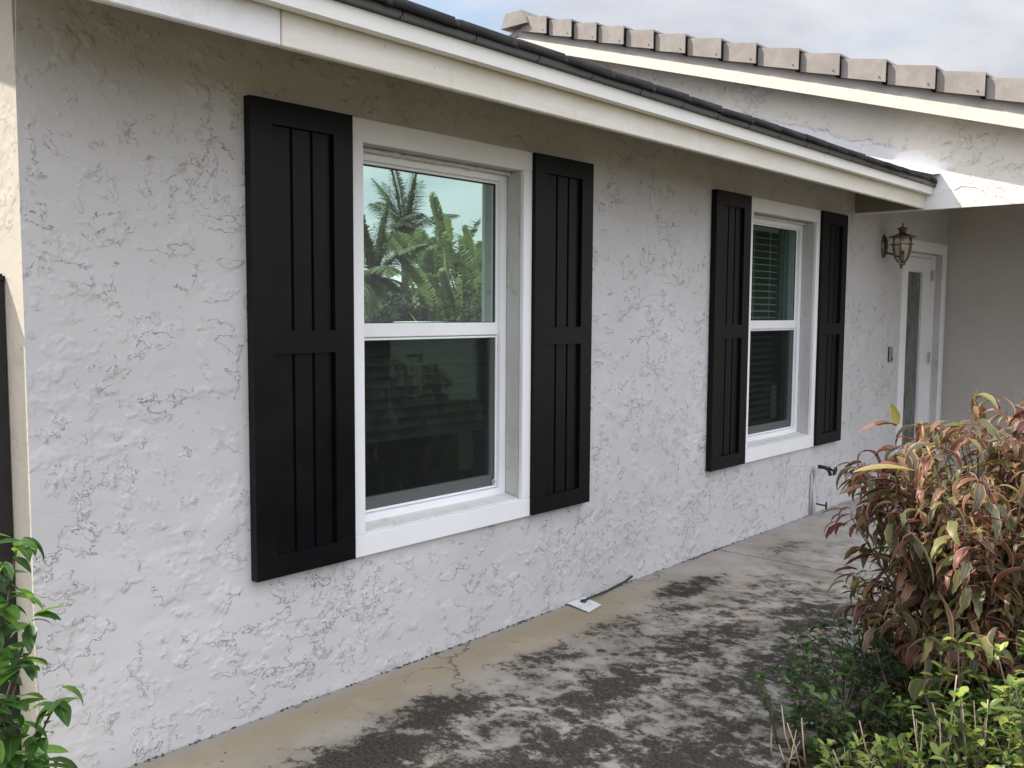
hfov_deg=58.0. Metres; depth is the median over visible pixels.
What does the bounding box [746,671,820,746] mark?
shrub
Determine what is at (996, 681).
shrub
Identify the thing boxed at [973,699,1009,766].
dry twigs
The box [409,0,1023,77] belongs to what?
sky
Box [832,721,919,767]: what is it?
dry twigs
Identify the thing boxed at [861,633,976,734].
shrub
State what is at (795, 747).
dry twigs
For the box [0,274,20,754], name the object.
post
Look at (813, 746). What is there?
shrub
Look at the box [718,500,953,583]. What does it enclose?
path
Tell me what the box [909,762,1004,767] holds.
shrub
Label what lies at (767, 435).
window
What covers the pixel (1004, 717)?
shrub
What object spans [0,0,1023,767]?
house
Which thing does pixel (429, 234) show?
window
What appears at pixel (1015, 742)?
shrub
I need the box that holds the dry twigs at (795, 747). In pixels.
[770,705,833,767]
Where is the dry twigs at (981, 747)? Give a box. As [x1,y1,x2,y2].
[929,721,1005,764]
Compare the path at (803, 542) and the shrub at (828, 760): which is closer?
the shrub at (828, 760)
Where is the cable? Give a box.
[581,575,632,601]
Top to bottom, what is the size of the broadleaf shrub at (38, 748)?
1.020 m
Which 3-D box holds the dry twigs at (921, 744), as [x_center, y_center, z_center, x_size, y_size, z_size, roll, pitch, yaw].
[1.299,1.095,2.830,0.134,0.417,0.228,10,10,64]
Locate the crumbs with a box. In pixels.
[134,506,834,765]
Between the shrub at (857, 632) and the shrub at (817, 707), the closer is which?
the shrub at (817, 707)
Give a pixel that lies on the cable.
(605, 591)
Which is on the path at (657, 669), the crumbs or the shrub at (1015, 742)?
the crumbs
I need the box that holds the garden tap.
[809,465,836,515]
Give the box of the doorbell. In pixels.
[888,347,892,361]
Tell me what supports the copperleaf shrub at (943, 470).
on the soil bed
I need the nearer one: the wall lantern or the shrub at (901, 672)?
the shrub at (901, 672)
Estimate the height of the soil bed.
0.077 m
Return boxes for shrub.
[0,533,82,767]
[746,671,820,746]
[769,636,870,724]
[780,704,861,765]
[785,610,914,705]
[803,670,911,750]
[809,608,913,677]
[813,730,889,767]
[821,390,1023,724]
[836,692,966,767]
[859,728,953,767]
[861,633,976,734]
[864,599,957,705]
[879,636,1002,762]
[893,629,1023,767]
[902,684,1023,767]
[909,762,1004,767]
[936,431,1023,631]
[942,673,1023,764]
[968,630,1023,767]
[970,659,1023,731]
[984,670,1023,767]
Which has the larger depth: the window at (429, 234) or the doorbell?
the doorbell
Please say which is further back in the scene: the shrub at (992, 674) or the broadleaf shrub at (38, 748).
the shrub at (992, 674)
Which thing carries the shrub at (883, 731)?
on the soil bed
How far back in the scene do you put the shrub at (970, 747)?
2.77 m
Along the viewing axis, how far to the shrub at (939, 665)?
3.04 m
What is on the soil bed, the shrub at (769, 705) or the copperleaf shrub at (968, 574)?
the copperleaf shrub at (968, 574)
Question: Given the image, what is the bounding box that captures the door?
[900,257,933,474]
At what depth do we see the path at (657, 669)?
3.60 m
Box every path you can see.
[128,550,920,767]
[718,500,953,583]
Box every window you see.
[353,117,531,557]
[745,197,820,462]
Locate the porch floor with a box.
[854,469,1005,515]
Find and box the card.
[567,597,600,611]
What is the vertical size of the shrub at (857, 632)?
0.300 m
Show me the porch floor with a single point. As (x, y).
(858, 498)
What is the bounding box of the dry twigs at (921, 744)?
[912,675,966,767]
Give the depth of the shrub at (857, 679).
3.59 m
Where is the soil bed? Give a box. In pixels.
[790,624,1019,767]
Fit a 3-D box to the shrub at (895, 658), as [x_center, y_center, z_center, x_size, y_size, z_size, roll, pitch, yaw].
[1.606,1.041,3.560,0.319,0.396,0.475,-1,5,-12]
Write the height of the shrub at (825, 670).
0.331 m
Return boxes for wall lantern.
[881,223,916,268]
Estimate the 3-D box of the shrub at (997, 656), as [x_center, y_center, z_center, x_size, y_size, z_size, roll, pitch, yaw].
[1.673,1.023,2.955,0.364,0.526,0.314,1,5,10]
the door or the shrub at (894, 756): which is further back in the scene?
the door
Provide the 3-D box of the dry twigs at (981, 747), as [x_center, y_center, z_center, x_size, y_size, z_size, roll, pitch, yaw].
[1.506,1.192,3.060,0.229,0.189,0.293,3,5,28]
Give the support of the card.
on the path at (657, 669)
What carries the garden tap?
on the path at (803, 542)
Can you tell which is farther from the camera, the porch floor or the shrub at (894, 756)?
the porch floor

